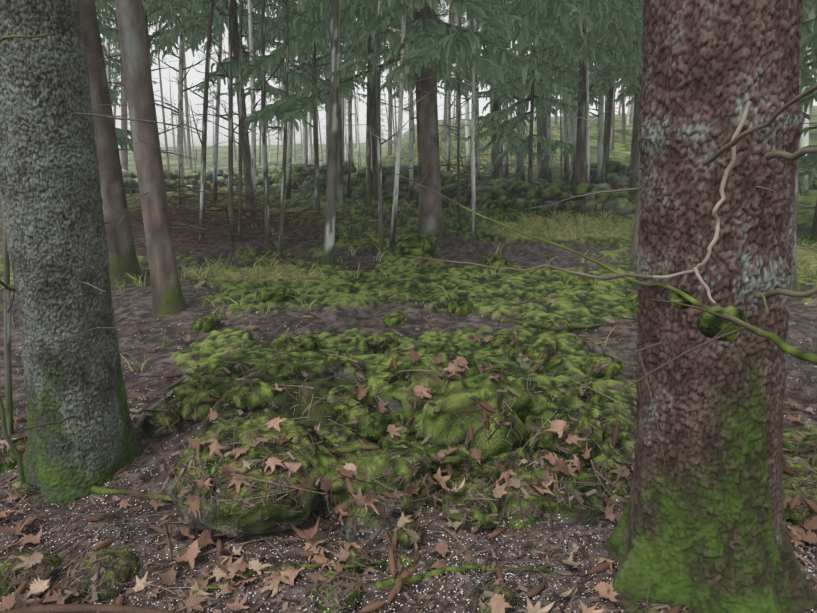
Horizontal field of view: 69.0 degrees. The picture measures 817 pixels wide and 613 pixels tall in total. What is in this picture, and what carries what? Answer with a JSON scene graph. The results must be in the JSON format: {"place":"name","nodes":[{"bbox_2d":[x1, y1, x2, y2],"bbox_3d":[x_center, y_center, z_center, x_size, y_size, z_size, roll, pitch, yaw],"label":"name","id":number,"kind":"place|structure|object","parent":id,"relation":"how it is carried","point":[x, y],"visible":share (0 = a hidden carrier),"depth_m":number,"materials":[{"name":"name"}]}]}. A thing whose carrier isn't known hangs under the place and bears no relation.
{"place":"outdoors","nodes":[
{"label":"outdoors","id":0,"kind":"place"},
{"bbox_2d":[0,106,816,612],"bbox_3d":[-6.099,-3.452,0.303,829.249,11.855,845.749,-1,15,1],"label":"ground","id":1,"kind":"structure","parent":0,"point":[456,240],"depth_m":5.50,"materials":[{"name":"brown soil"}]},
{"bbox_2d":[0,229,14,434],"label":"sapling","id":2,"kind":"object","parent":1,"relation":"on","point":[8,374],"visible":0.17,"depth_m":3.39,"materials":[{"name":"brown plant"}]},
{"bbox_2d":[0,239,125,382],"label":"sapling","id":3,"kind":"object","parent":1,"relation":"on","point":[12,276],"visible":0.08,"depth_m":4.32,"materials":[{"name":"brown wood"}]},
{"bbox_2d":[0,0,144,505],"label":"tree trunk","id":4,"kind":"object","parent":1,"relation":"on","point":[51,202],"visible":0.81,"depth_m":2.71,"materials":[{"name":"grey plant"}]},
{"bbox_2d":[0,604,188,612],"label":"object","id":5,"kind":"object","parent":1,"relation":"on","point":[85,608],"visible":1,"depth_m":2.01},
{"bbox_2d":[0,0,207,292],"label":"dead branches","id":6,"kind":"object","parent":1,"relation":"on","point":[105,116],"visible":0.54,"depth_m":2.55,"materials":[{"name":"brown wood"}]},
{"bbox_2d":[96,3,123,98],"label":"tree","id":7,"kind":"object","parent":1,"relation":"on","point":[108,47],"visible":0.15,"depth_m":12.11,"materials":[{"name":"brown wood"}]},
{"bbox_2d":[97,2,126,107],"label":"spruce","id":8,"kind":"object","parent":1,"relation":"on","point":[113,73],"visible":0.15,"depth_m":21.87,"materials":[{"name":"green plant"}]},
{"bbox_2d":[110,7,120,124],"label":"spruce","id":9,"kind":"object","parent":1,"relation":"on","point":[115,51],"visible":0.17,"depth_m":38.74,"materials":[{"name":"green wood"}]},
{"bbox_2d":[95,0,158,151],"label":"spruce","id":10,"kind":"object","parent":1,"relation":"on","point":[109,33],"visible":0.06,"depth_m":10.37,"materials":[{"name":"green plant"}]},
{"bbox_2d":[119,118,134,167],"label":"spruce","id":11,"kind":"object","parent":1,"relation":"on","point":[129,148],"visible":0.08,"depth_m":93.89,"materials":[{"name":"grey wood"}]},
{"bbox_2d":[104,6,160,170],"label":"spruce","id":12,"kind":"object","parent":1,"relation":"on","point":[124,153],"visible":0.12,"depth_m":31.35,"materials":[{"name":"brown wood"}]},
{"bbox_2d":[78,0,200,287],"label":"tree","id":13,"kind":"object","parent":1,"relation":"on","point":[113,195],"visible":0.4,"depth_m":6.55,"materials":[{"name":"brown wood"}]},
{"bbox_2d":[95,0,193,134],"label":"tree","id":14,"kind":"object","parent":1,"relation":"on","point":[146,24],"visible":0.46,"depth_m":9.61,"materials":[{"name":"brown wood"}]},
{"bbox_2d":[115,1,217,207],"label":"tree","id":15,"kind":"object","parent":1,"relation":"on","point":[180,110],"visible":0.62,"depth_m":11.23,"materials":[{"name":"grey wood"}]},
{"bbox_2d":[87,0,276,315],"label":"spruce","id":16,"kind":"object","parent":1,"relation":"on","point":[168,297],"visible":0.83,"depth_m":5.54,"materials":[{"name":"brown wood"}]},
{"bbox_2d":[0,149,378,263],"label":"brush pile","id":17,"kind":"object","parent":1,"relation":"on","point":[185,219],"visible":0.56,"depth_m":9.03,"materials":[{"name":"brown wood"}]},
{"bbox_2d":[167,0,217,239],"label":"tree","id":18,"kind":"object","parent":1,"relation":"on","point":[203,141],"visible":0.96,"depth_m":8.45,"materials":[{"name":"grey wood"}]},
{"bbox_2d":[208,84,226,164],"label":"spruce","id":19,"kind":"object","parent":1,"relation":"on","point":[211,102],"visible":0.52,"depth_m":67.49,"materials":[{"name":"grey plant"}]},
{"bbox_2d":[187,0,252,242],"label":"tree","id":20,"kind":"object","parent":1,"relation":"on","point":[230,141],"visible":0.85,"depth_m":8.32,"materials":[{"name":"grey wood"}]},
{"bbox_2d":[179,0,260,240],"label":"tree","id":21,"kind":"object","parent":1,"relation":"on","point":[239,143],"visible":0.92,"depth_m":8.36,"materials":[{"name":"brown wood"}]},
{"bbox_2d":[187,0,258,202],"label":"tree","id":22,"kind":"object","parent":1,"relation":"on","point":[215,165],"visible":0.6,"depth_m":11.88,"materials":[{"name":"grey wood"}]},
{"bbox_2d":[0,161,454,202],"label":"stone wall","id":23,"kind":"structure","parent":1,"relation":"on","point":[302,176],"depth_m":14.56,"materials":[{"name":"grey stone"}]},
{"bbox_2d":[113,0,355,205],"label":"spruce","id":24,"kind":"object","parent":1,"relation":"on","point":[190,17],"visible":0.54,"depth_m":11.29,"materials":[{"name":"green plant"}]},
{"bbox_2d":[209,0,274,216],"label":"tree","id":25,"kind":"object","parent":1,"relation":"on","point":[253,136],"visible":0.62,"depth_m":9.88,"materials":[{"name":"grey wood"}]},
{"bbox_2d":[245,0,279,167],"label":"spruce","id":26,"kind":"object","parent":1,"relation":"on","point":[268,77],"visible":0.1,"depth_m":45.71,"materials":[{"name":"grey wood"}]},
{"bbox_2d":[231,0,294,245],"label":"tree","id":27,"kind":"object","parent":1,"relation":"on","point":[265,170],"visible":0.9,"depth_m":8.10,"materials":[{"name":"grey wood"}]},
{"bbox_2d":[221,0,328,250],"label":"tree","id":28,"kind":"object","parent":1,"relation":"on","point":[281,223],"visible":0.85,"depth_m":7.71,"materials":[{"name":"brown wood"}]},
{"bbox_2d":[268,11,283,144],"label":"tree","id":29,"kind":"object","parent":1,"relation":"on","point":[282,132],"visible":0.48,"depth_m":22.02,"materials":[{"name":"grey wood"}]},
{"bbox_2d":[256,83,301,165],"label":"spruce","id":30,"kind":"object","parent":1,"relation":"on","point":[268,131],"visible":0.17,"depth_m":62.63,"materials":[{"name":"green plant"}]},
{"bbox_2d":[266,0,295,199],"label":"tree","id":31,"kind":"object","parent":1,"relation":"on","point":[288,191],"visible":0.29,"depth_m":12.59,"materials":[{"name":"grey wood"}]},
{"bbox_2d":[281,59,302,163],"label":"spruce","id":32,"kind":"object","parent":1,"relation":"on","point":[288,138],"visible":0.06,"depth_m":95.97,"materials":[{"name":"grey plant"}]},
{"bbox_2d":[288,56,296,161],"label":"spruce","id":33,"kind":"object","parent":1,"relation":"on","point":[294,142],"depth_m":101.04,"materials":[{"name":"grey plant"}]},
{"bbox_2d":[280,42,307,163],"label":"tree","id":34,"kind":"object","parent":1,"relation":"on","point":[305,155],"depth_m":14.85,"materials":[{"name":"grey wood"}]},
{"bbox_2d":[271,1,341,155],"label":"spruce","id":35,"kind":"object","parent":1,"relation":"on","point":[279,87],"visible":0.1,"depth_m":39.95,"materials":[{"name":"green plant"}]},
{"bbox_2d":[308,72,319,163],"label":"tree","id":36,"kind":"object","parent":1,"relation":"on","point":[310,140],"visible":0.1,"depth_m":17.64,"materials":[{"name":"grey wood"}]},
{"bbox_2d":[277,0,352,215],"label":"tree","id":37,"kind":"object","parent":1,"relation":"on","point":[316,159],"visible":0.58,"depth_m":9.93,"materials":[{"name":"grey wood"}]},
{"bbox_2d":[280,1,381,163],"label":"spruce","id":38,"kind":"object","parent":1,"relation":"on","point":[327,113],"visible":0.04,"depth_m":27.82,"materials":[{"name":"green plant"}]},
{"bbox_2d":[289,7,376,202],"bbox_3d":[-1.335,-8.570,9.981,3.810,13.906,3.909,-1,15,1],"label":"tree","id":39,"kind":"object","parent":1,"relation":"on","point":[340,197],"visible":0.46,"depth_m":11.60,"materials":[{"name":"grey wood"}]},
{"bbox_2d":[316,36,359,198],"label":"tree","id":40,"kind":"object","parent":1,"relation":"on","point":[349,150],"visible":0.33,"depth_m":12.01,"materials":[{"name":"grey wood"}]},
{"bbox_2d":[275,0,404,264],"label":"tree","id":41,"kind":"object","parent":1,"relation":"on","point":[329,229],"visible":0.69,"depth_m":6.97,"materials":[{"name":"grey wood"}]},
{"bbox_2d":[344,43,347,161],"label":"tree","id":42,"kind":"object","parent":1,"relation":"on","point":[345,108],"visible":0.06,"depth_m":20.54,"materials":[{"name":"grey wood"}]},
{"bbox_2d":[317,16,382,159],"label":"spruce","id":43,"kind":"object","parent":1,"relation":"on","point":[342,109],"depth_m":32.45,"materials":[{"name":"grey wood"}]},
{"bbox_2d":[343,38,359,162],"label":"spruce","id":44,"kind":"object","parent":1,"relation":"on","point":[352,160],"visible":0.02,"depth_m":44.30,"materials":[{"name":"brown wood"}]},
{"bbox_2d":[253,3,451,199],"bbox_3d":[-0.858,-8.935,10.778,4.465,14.150,4.303,-1,15,1],"label":"spruce","id":45,"kind":"object","parent":1,"relation":"on","point":[321,48],"visible":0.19,"depth_m":11.96,"materials":[{"name":"green plant"}]},
{"bbox_2d":[352,84,359,170],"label":"tree","id":46,"kind":"object","parent":1,"relation":"on","point":[358,133],"visible":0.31,"depth_m":23.25,"materials":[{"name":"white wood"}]},
{"bbox_2d":[91,318,637,593],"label":"fallen branches","id":47,"kind":"object","parent":1,"relation":"on","point":[101,491],"visible":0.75,"depth_m":2.31,"materials":[{"name":"brown wood"}]},
{"bbox_2d":[343,0,391,206],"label":"tree","id":48,"kind":"object","parent":1,"relation":"on","point":[368,159],"visible":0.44,"depth_m":11.23,"materials":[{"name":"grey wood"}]},
{"bbox_2d":[354,82,394,168],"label":"spruce","id":49,"kind":"object","parent":1,"relation":"on","point":[371,144],"visible":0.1,"depth_m":25.14,"materials":[{"name":"grey plant"}]},
{"bbox_2d":[365,90,386,140],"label":"spruce","id":50,"kind":"object","parent":1,"relation":"on","point":[382,121],"visible":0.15,"depth_m":103.26,"materials":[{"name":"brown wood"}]},
{"bbox_2d":[380,60,387,150],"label":"spruce","id":51,"kind":"object","parent":1,"relation":"on","point":[380,95],"visible":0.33,"depth_m":98.66,"materials":[{"name":"plant"}]},
{"bbox_2d":[380,6,405,155],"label":"spruce","id":52,"kind":"object","parent":1,"relation":"on","point":[389,153],"visible":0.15,"depth_m":46.59,"materials":[{"name":"plant"}]},
{"bbox_2d":[376,1,423,252],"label":"conifer tree","id":53,"kind":"object","parent":1,"relation":"on","point":[380,197],"visible":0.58,"depth_m":7.49,"materials":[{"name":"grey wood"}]},
{"bbox_2d":[394,90,415,115],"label":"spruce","id":54,"kind":"object","parent":1,"relation":"on","point":[407,103],"visible":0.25,"depth_m":81.82,"materials":[{"name":"grey plant"}]},
{"bbox_2d":[0,233,816,612],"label":"mossy boulders","id":55,"kind":"object","parent":1,"relation":"on","point":[432,423],"visible":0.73,"depth_m":2.85,"materials":[{"name":"green stone"}]},
{"bbox_2d":[0,250,816,612],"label":"needle litter and sleet","id":56,"kind":"object","parent":1,"relation":"on","point":[336,594],"visible":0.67,"depth_m":2.50,"materials":[{"name":"needles"},{"name":"ice"}]},
{"bbox_2d":[0,315,816,612],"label":"fallen maple leaves","id":57,"kind":"object","parent":1,"relation":"on","point":[287,575],"visible":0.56,"depth_m":2.43,"materials":[{"name":"brown plant"}]},
{"bbox_2d":[0,280,816,612],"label":"twigs and cones","id":58,"kind":"object","parent":1,"relation":"on","point":[408,572],"visible":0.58,"depth_m":2.50,"materials":[{"name":"brown wood"}]},
{"bbox_2d":[0,153,816,371],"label":"grass tufts","id":59,"kind":"object","parent":1,"relation":"on","point":[594,226],"visible":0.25,"depth_m":7.83,"materials":[{"name":"green plant"}]},
{"bbox_2d":[375,14,443,202],"bbox_3d":[-0.056,-6.512,10.921,1.436,9.452,1.679,-1,15,1],"label":"conifer tree","id":60,"kind":"object","parent":1,"relation":"on","point":[410,193],"visible":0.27,"depth_m":11.75,"materials":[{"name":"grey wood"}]},
{"bbox_2d":[367,3,466,252],"bbox_3d":[0.185,-4.092,6.972,1.555,7.310,1.203,9,18,35],"label":"birch","id":61,"kind":"object","parent":1,"relation":"on","point":[396,180],"visible":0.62,"depth_m":7.42,"materials":[{"name":"grey wood"}]},
{"bbox_2d":[211,0,643,234],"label":"spruce","id":62,"kind":"object","parent":1,"relation":"on","point":[429,45],"visible":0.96,"depth_m":7.79,"materials":[{"name":"green plant"}]},
{"bbox_2d":[413,1,447,96],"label":"spruce","id":63,"kind":"object","parent":1,"relation":"on","point":[442,79],"visible":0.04,"depth_m":70.92,"materials":[{"name":"green plant"}]},
{"bbox_2d":[437,4,470,170],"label":"conifer tree","id":64,"kind":"object","parent":1,"relation":"on","point":[449,105],"visible":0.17,"depth_m":15.20,"materials":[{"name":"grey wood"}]},
{"bbox_2d":[452,21,456,122],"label":"spruce","id":65,"kind":"object","parent":1,"relation":"on","point":[454,111],"depth_m":101.67,"materials":[{"name":"grey wood"}]},
{"bbox_2d":[424,19,492,237],"bbox_3d":[0.860,-4.270,7.783,1.377,7.101,0.925,-1,15,1],"label":"conifer tree","id":66,"kind":"object","parent":1,"relation":"on","point":[472,139],"visible":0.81,"depth_m":8.28,"materials":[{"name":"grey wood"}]},
{"bbox_2d":[438,3,479,140],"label":"spruce","id":67,"kind":"object","parent":1,"relation":"on","point":[453,9],"visible":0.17,"depth_m":34.42,"materials":[{"name":"grey wood"}]},
{"bbox_2d":[438,15,485,221],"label":"conifer tree","id":68,"kind":"object","parent":1,"relation":"on","point":[458,165],"visible":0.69,"depth_m":9.54,"materials":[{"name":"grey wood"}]},
{"bbox_2d":[438,0,487,141],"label":"spruce","id":69,"kind":"object","parent":1,"relation":"on","point":[444,137],"visible":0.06,"depth_m":36.52,"materials":[{"name":"grey wood"}]},
{"bbox_2d":[117,20,816,169],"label":"distant stand","id":70,"kind":"object","parent":1,"relation":"on","point":[187,142],"visible":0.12,"depth_m":79.14,"materials":[{"name":"grey wood"}]},
{"bbox_2d":[451,7,486,170],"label":"conifer tree","id":71,"kind":"object","parent":1,"relation":"on","point":[467,131],"visible":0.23,"depth_m":19.02,"materials":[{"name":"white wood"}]},
{"bbox_2d":[447,19,490,180],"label":"conifer tree","id":72,"kind":"object","parent":1,"relation":"on","point":[477,172],"visible":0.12,"depth_m":13.27,"materials":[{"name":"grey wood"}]},
{"bbox_2d":[440,154,515,183],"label":"bushes","id":73,"kind":"object","parent":1,"relation":"on","point":[464,173],"visible":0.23,"depth_m":14.96,"materials":[{"name":"green plant"}]},
{"bbox_2d":[450,35,528,180],"bbox_3d":[2.190,-11.351,11.533,2.773,18.142,2.709,-1,15,1],"label":"conifer tree","id":74,"kind":"object","parent":1,"relation":"on","point":[520,172],"visible":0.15,"depth_m":13.74,"materials":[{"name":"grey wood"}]},
{"bbox_2d":[480,29,516,178],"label":"conifer tree","id":75,"kind":"object","parent":1,"relation":"on","point":[505,168],"visible":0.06,"depth_m":16.61,"materials":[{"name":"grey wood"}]},
{"bbox_2d":[451,0,546,179],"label":"spruce","id":76,"kind":"object","parent":1,"relation":"on","point":[497,173],"visible":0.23,"depth_m":13.78,"materials":[{"name":"grey wood"}]},
{"bbox_2d":[465,0,602,183],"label":"spruce","id":77,"kind":"object","parent":1,"relation":"on","point":[538,99],"visible":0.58,"depth_m":12.10,"materials":[{"name":"green plant"}]},
{"bbox_2d":[441,178,636,214],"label":"stone wall","id":78,"kind":"structure","parent":1,"relation":"on","point":[496,193],"depth_m":10.81,"materials":[{"name":"green stone"}]},
{"bbox_2d":[526,11,569,179],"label":"conifer tree","id":79,"kind":"object","parent":1,"relation":"on","point":[566,155],"visible":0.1,"depth_m":15.04,"materials":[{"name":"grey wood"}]},
{"bbox_2d":[465,0,643,187],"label":"spruce","id":80,"kind":"object","parent":1,"relation":"on","point":[612,48],"visible":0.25,"depth_m":11.77,"materials":[{"name":"green plant"}]},
{"bbox_2d":[542,35,571,182],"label":"conifer tree","id":81,"kind":"object","parent":1,"relation":"on","point":[549,159],"visible":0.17,"depth_m":13.01,"materials":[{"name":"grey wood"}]},
{"bbox_2d":[526,33,593,179],"bbox_3d":[3.129,-13.285,13.336,3.688,20.798,3.213,-1,15,1],"label":"spruce","id":82,"kind":"object","parent":1,"relation":"on","point":[541,173],"visible":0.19,"depth_m":15.63,"materials":[{"name":"plant"}]},
{"bbox_2d":[560,98,562,176],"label":"conifer tree","id":83,"kind":"object","parent":1,"relation":"on","point":[561,140],"visible":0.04,"depth_m":15.73,"materials":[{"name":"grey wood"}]},
{"bbox_2d":[562,116,569,140],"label":"spruce","id":84,"kind":"object","parent":1,"relation":"on","point":[568,131],"visible":0.02,"depth_m":32.10,"materials":[{"name":"grey wood"}]},
{"bbox_2d":[561,15,597,182],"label":"conifer tree","id":85,"kind":"object","parent":1,"relation":"on","point":[588,129],"visible":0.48,"depth_m":11.10,"materials":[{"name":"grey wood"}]},
{"bbox_2d":[526,35,635,161],"bbox_3d":[5.289,-10.151,14.030,4.482,14.150,4.138,-8,16,-25],"label":"spruce","id":86,"kind":"object","parent":1,"relation":"on","point":[609,100],"visible":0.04,"depth_m":15.56,"materials":[{"name":"grey wood"}]},
{"bbox_2d":[565,40,628,184],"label":"conifer tree","id":87,"kind":"object","parent":1,"relation":"on","point":[573,126],"depth_m":13.91,"materials":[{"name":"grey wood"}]},
{"bbox_2d":[590,29,606,182],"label":"conifer tree","id":88,"kind":"object","parent":1,"relation":"on","point":[604,143],"visible":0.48,"depth_m":12.40,"materials":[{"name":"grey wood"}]},
{"bbox_2d":[556,0,642,185],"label":"spruce","id":89,"kind":"object","parent":1,"relation":"on","point":[604,83],"visible":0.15,"depth_m":12.93,"materials":[{"name":"green wood"}]},
{"bbox_2d":[558,0,643,271],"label":"spruce","id":90,"kind":"object","parent":1,"relation":"on","point":[634,248],"visible":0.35,"depth_m":6.77,"materials":[{"name":"brown wood"}]},
{"bbox_2d":[596,89,625,149],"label":"spruce","id":91,"kind":"object","parent":1,"relation":"on","point":[612,130],"visible":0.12,"depth_m":26.59,"materials":[{"name":"grey plant"}]},
{"bbox_2d":[589,27,637,183],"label":"conifer tree","id":92,"kind":"object","parent":1,"relation":"on","point":[600,109],"visible":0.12,"depth_m":13.75,"materials":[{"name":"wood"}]},
{"bbox_2d":[616,79,630,142],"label":"spruce","id":93,"kind":"object","parent":1,"relation":"on","point":[623,126],"visible":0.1,"depth_m":30.21,"materials":[{"name":"grey plant"}]},
{"bbox_2d":[611,17,641,144],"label":"spruce","id":94,"kind":"object","parent":1,"relation":"on","point":[618,84],"visible":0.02,"depth_m":15.13,"materials":[{"name":"green plant"}]},
{"bbox_2d":[527,186,816,461],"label":"dead branches","id":95,"kind":"object","parent":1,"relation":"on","point":[658,343],"visible":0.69,"depth_m":1.91,"materials":[{"name":"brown wood"}]},
{"bbox_2d":[568,160,816,188],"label":"stone wall","id":96,"kind":"structure","parent":1,"relation":"on","point":[619,169],"depth_m":13.96,"materials":[{"name":"grey stone"}]},
{"bbox_2d":[603,0,816,612],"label":"tree trunk","id":97,"kind":"object","parent":1,"relation":"on","point":[701,527],"visible":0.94,"depth_m":1.81,"materials":[{"name":"brown plant"}]},
{"bbox_2d":[0,33,816,483],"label":"bare branches","id":98,"kind":"object","parent":97,"relation":"attached to","point":[772,337],"visible":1,"depth_m":1.43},
{"bbox_2d":[669,290,745,341],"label":"moss tufts","id":99,"kind":"object","parent":98,"relation":"attached to","point":[710,325],"visible":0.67,"depth_m":1.32,"materials":[{"name":"moss"}]},
{"bbox_2d":[791,52,816,297],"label":"spruce","id":100,"kind":"object","parent":1,"relation":"on","point":[794,285],"visible":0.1,"depth_m":6.00,"materials":[{"name":"brown wood"}]},
{"bbox_2d":[797,0,816,240],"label":"spruce","id":101,"kind":"object","parent":1,"relation":"on","point":[809,40],"visible":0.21,"depth_m":7.52,"materials":[{"name":"green plant"}]},
{"bbox_2d":[798,6,815,195],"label":"tree","id":102,"kind":"object","parent":1,"relation":"on","point":[804,141],"visible":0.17,"depth_m":11.82,"materials":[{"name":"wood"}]},
{"bbox_2d":[801,13,816,134],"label":"spruce","id":103,"kind":"object","parent":1,"relation":"on","point":[804,17],"depth_m":13.12,"materials":[{"name":"green plant"}]},
{"bbox_2d":[96,0,816,147],"label":"sky","id":104,"kind":"structure","parent":0,"point":[194,77],"materials":[{"name":"white"}]}
]}

